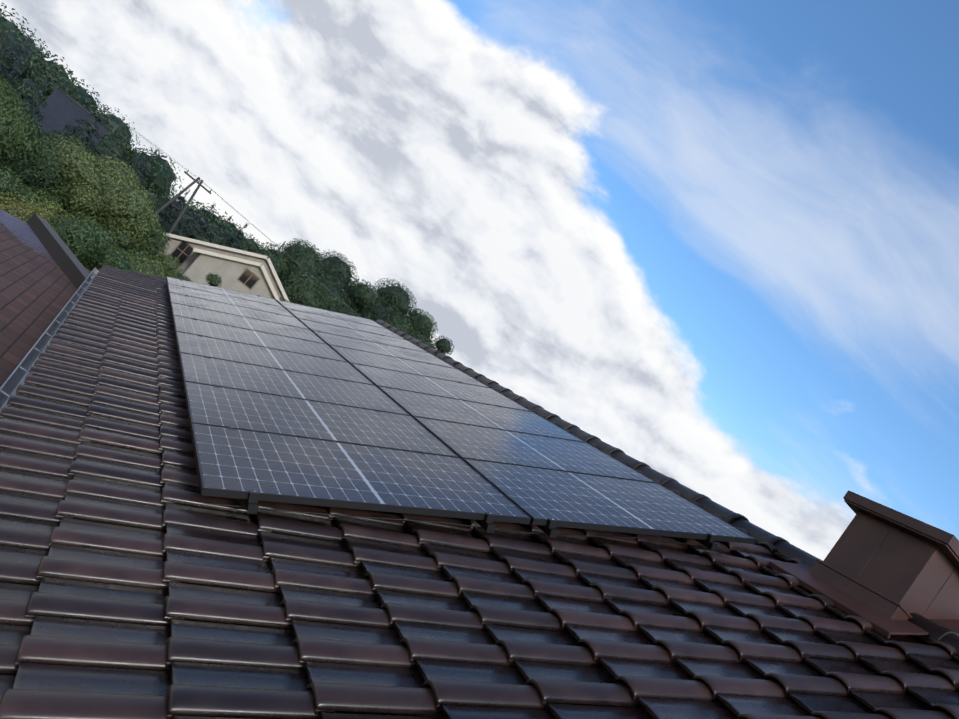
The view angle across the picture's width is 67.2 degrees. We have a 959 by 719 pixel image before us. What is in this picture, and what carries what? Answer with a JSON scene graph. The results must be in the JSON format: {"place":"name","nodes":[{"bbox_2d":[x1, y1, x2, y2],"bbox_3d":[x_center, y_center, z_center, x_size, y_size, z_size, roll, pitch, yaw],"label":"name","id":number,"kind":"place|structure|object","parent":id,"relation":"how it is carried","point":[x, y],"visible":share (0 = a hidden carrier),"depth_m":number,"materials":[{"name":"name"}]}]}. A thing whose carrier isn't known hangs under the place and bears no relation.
{"place":"outdoors","nodes":[
{"label":"outdoors","id":0,"kind":"place"},
{"bbox_2d":[33,87,109,151],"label":"hillside house","id":1,"kind":"structure","parent":0,"point":[62,110],"depth_m":50.44,"materials":[{"name":"grey"}]},
{"bbox_2d":[0,0,958,560],"label":"sky","id":2,"kind":"structure","parent":0,"point":[715,241],"materials":[{"name":"white"}]},
{"label":"ground","id":3,"kind":"structure","parent":0,"visible":0},
{"bbox_2d":[0,37,8,79],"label":"spruce tree","id":4,"kind":"object","parent":3,"relation":"on","point":[2,56],"visible":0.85,"depth_m":42.38,"materials":[{"name":"green plant"}]},
{"bbox_2d":[0,35,33,87],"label":"spruce tree","id":5,"kind":"object","parent":3,"relation":"on","point":[9,67],"visible":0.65,"depth_m":45.67,"materials":[{"name":"green plant"}]},
{"bbox_2d":[0,74,44,169],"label":"broad tree","id":6,"kind":"object","parent":3,"relation":"on","point":[17,128],"visible":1,"depth_m":33.26,"materials":[{"name":"green plant"}]},
{"bbox_2d":[1,69,53,130],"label":"spruce tree","id":7,"kind":"object","parent":3,"relation":"on","point":[29,92],"visible":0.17,"depth_m":41.74,"materials":[{"name":"green plant"}]},
{"bbox_2d":[0,166,65,216],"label":"shrub","id":8,"kind":"object","parent":3,"relation":"on","point":[7,182],"visible":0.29,"depth_m":30.74,"materials":[{"name":"green plant"}]},
{"bbox_2d":[0,113,70,195],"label":"broad tree","id":9,"kind":"object","parent":3,"relation":"on","point":[45,173],"visible":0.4,"depth_m":35.28,"materials":[{"name":"green plant"}]},
{"bbox_2d":[0,189,84,221],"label":"shrub","id":10,"kind":"object","parent":3,"relation":"on","point":[17,208],"visible":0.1,"depth_m":29.72,"materials":[{"name":"green plant"}]},
{"bbox_2d":[0,209,88,289],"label":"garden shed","id":11,"kind":"structure","parent":3,"relation":"on","point":[38,231],"depth_m":13.28,"materials":[{"name":"grey"}]},
{"bbox_2d":[0,222,91,386],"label":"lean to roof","id":12,"kind":"object","parent":3,"relation":"on","point":[37,291],"depth_m":9.41,"materials":[{"name":"brown tile"}]},
{"bbox_2d":[19,131,94,216],"bbox_3d":[-23.364,-9.535,38.629,7.113,6.016,6.642,39,-6,-6],"label":"broad tree","id":13,"kind":"object","parent":3,"relation":"on","point":[61,201],"visible":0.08,"depth_m":36.67,"materials":[{"name":"green plant"}]},
{"bbox_2d":[22,107,108,191],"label":"spruce tree","id":14,"kind":"object","parent":3,"relation":"on","point":[84,135],"visible":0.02,"depth_m":47.04,"materials":[{"name":"green plant"}]},
{"bbox_2d":[44,216,94,269],"bbox_3d":[-16.721,-3.881,29.496,3.890,3.571,4.185,41,-7,-26],"label":"shrub","id":15,"kind":"object","parent":3,"relation":"on","point":[57,223],"depth_m":28.36,"materials":[{"name":"green plant"}]},
{"bbox_2d":[44,210,138,271],"bbox_3d":[-15.785,-3.487,28.814,4.475,3.973,3.627,41,-7,-26],"label":"shrub","id":16,"kind":"object","parent":3,"relation":"on","point":[86,242],"visible":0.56,"depth_m":27.91,"materials":[{"name":"green plant"}]},
{"bbox_2d":[77,132,128,216],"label":"spruce tree","id":17,"kind":"object","parent":3,"relation":"on","point":[106,149],"visible":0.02,"depth_m":49.50,"materials":[{"name":"green plant"}]},
{"bbox_2d":[44,139,162,250],"bbox_3d":[-20.610,-7.761,38.108,7.040,6.546,7.938,41,-7,-26],"label":"willow tree","id":18,"kind":"object","parent":3,"relation":"on","point":[106,191],"visible":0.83,"depth_m":36.04,"materials":[{"name":"green plant"}]},
{"bbox_2d":[87,242,166,277],"bbox_3d":[-15.683,-3.163,30.318,3.903,3.897,3.235,41,-7,-26],"label":"shrub","id":19,"kind":"object","parent":3,"relation":"on","point":[145,268],"visible":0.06,"depth_m":30.07,"materials":[{"name":"green plant"}]},
{"bbox_2d":[0,3,262,250],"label":"tree belt","id":20,"kind":"object","parent":3,"relation":"on","point":[161,180],"visible":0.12,"depth_m":74.23,"materials":[{"name":"green plant"}]},
{"bbox_2d":[102,211,170,260],"bbox_3d":[-18.391,-5.229,37.630,3.092,5.268,3.870,39,-6,-3],"label":"shrub","id":21,"kind":"object","parent":3,"relation":"on","point":[151,232],"visible":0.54,"depth_m":36.78,"materials":[{"name":"green plant"}]},
{"bbox_2d":[125,148,158,191],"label":"spruce tree","id":22,"kind":"object","parent":3,"relation":"on","point":[139,169],"visible":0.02,"depth_m":52.53,"materials":[{"name":"green plant"}]},
{"bbox_2d":[136,252,181,277],"bbox_3d":[-16.975,-3.740,36.211,2.430,4.404,2.336,35,-7,33],"label":"shrub","id":23,"kind":"object","parent":3,"relation":"on","point":[168,264],"visible":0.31,"depth_m":36.15,"materials":[{"name":"green plant"}]},
{"bbox_2d":[149,189,189,230],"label":"spruce tree","id":24,"kind":"object","parent":3,"relation":"on","point":[168,215],"visible":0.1,"depth_m":55.51,"materials":[{"name":"green plant"}]},
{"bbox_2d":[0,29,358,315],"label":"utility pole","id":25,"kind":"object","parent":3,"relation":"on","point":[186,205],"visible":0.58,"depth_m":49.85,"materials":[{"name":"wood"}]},
{"bbox_2d":[172,273,190,280],"bbox_3d":[-13.834,-1.819,31.364,1.597,4.298,1.514,41,-7,-26],"label":"shrub","id":26,"kind":"object","parent":3,"relation":"on","point":[183,277],"visible":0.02,"depth_m":31.12,"materials":[{"name":"green plant"}]},
{"bbox_2d":[164,203,215,242],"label":"spruce tree","id":27,"kind":"object","parent":3,"relation":"on","point":[195,224],"visible":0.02,"depth_m":52.57,"materials":[{"name":"green plant"}]},
{"bbox_2d":[188,216,231,245],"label":"spruce tree","id":28,"kind":"object","parent":3,"relation":"on","point":[213,234],"visible":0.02,"depth_m":51.46,"materials":[{"name":"green plant"}]},
{"bbox_2d":[205,272,222,286],"bbox_3d":[-13.934,-1.813,35.581,2.077,5.037,1.594,38,-6,1],"label":"shrub","id":29,"kind":"object","parent":3,"relation":"on","point":[213,280],"visible":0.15,"depth_m":35.29,"materials":[{"name":"green plant"}]},
{"bbox_2d":[156,232,288,301],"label":"neighbour house","id":30,"kind":"structure","parent":3,"relation":"on","point":[238,270],"depth_m":42.78,"materials":[{"name":"beige paint"}]},
{"bbox_2d":[218,223,247,249],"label":"spruce tree","id":31,"kind":"object","parent":3,"relation":"on","point":[233,241],"visible":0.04,"depth_m":52.99,"materials":[{"name":"green plant"}]},
{"bbox_2d":[261,241,285,271],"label":"spruce tree","id":32,"kind":"object","parent":3,"relation":"on","point":[277,254],"visible":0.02,"depth_m":49.41,"materials":[{"name":"green plant"}]},
{"bbox_2d":[243,242,340,312],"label":"broad tree","id":33,"kind":"object","parent":3,"relation":"on","point":[300,285],"visible":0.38,"depth_m":56.06,"materials":[{"name":"green plant"}]},
{"bbox_2d":[281,238,360,312],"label":"broad tree","id":34,"kind":"object","parent":3,"relation":"on","point":[337,270],"visible":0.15,"depth_m":62.56,"materials":[{"name":"green plant"}]},
{"bbox_2d":[338,279,381,316],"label":"broad tree","id":35,"kind":"object","parent":3,"relation":"on","point":[364,295],"visible":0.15,"depth_m":60.43,"materials":[{"name":"green plant"}]},
{"bbox_2d":[353,278,432,344],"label":"broad tree","id":36,"kind":"object","parent":3,"relation":"on","point":[394,298],"visible":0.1,"depth_m":65.76,"materials":[{"name":"green plant"}]},
{"bbox_2d":[379,307,437,349],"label":"broad tree","id":37,"kind":"object","parent":3,"relation":"on","point":[421,320],"visible":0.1,"depth_m":64.58,"materials":[{"name":"green plant"}]},
{"bbox_2d":[433,335,453,354],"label":"broad tree","id":38,"kind":"object","parent":3,"relation":"on","point":[443,345],"visible":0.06,"depth_m":69.59,"materials":[{"name":"green plant"}]},
{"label":"house walls","id":39,"kind":"object","parent":3,"relation":"on","visible":0},
{"bbox_2d":[0,352,958,718],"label":"roof deck","id":40,"kind":"structure","parent":39,"relation":"on","point":[680,612],"depth_m":3.37,"materials":[{"name":"black"}]},
{"bbox_2d":[0,268,98,419],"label":"eaves gutter","id":41,"kind":"object","parent":40,"relation":"attached to","point":[15,379],"visible":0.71,"depth_m":5.83,"materials":[{"name":"metal"}]},
{"bbox_2d":[0,265,958,718],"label":"roof tiles","id":42,"kind":"object","parent":40,"relation":"on","point":[76,645],"visible":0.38,"depth_m":2.97,"materials":[{"name":"brown tile"}]},
{"bbox_2d":[182,279,743,550],"bbox_3d":[-1.583,-0.015,7.995,3.300,0.148,9.287,11,7,-26],"label":"panel mounting","id":43,"kind":"object","parent":42,"relation":"on","point":[486,524],"visible":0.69,"depth_m":3.83,"materials":[{"name":"black"}]},
{"bbox_2d":[166,276,755,543],"bbox_3d":[-1.574,-0.058,7.995,3.400,0.035,9.178,11,7,-26],"label":"solar panel array","id":44,"kind":"object","parent":43,"relation":"attached to","point":[302,416],"visible":1,"depth_m":5.07,"materials":[{"name":"blue"}]},
{"bbox_2d":[375,320,958,655],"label":"ridge tiles","id":45,"kind":"object","parent":42,"relation":"on","point":[788,550],"visible":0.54,"depth_m":5.89,"materials":[{"name":"ceramic"}]},
{"bbox_2d":[769,561,958,637],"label":"chimney flashing","id":46,"kind":"object","parent":42,"relation":"on","point":[879,622],"visible":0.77,"depth_m":4.19,"materials":[{"name":"brown metal"}]},
{"bbox_2d":[809,490,958,619],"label":"chimney stack","id":47,"kind":"object","parent":39,"relation":"on","point":[888,562],"visible":0.54,"depth_m":4.27,"materials":[{"name":"brown metal"}]}
]}

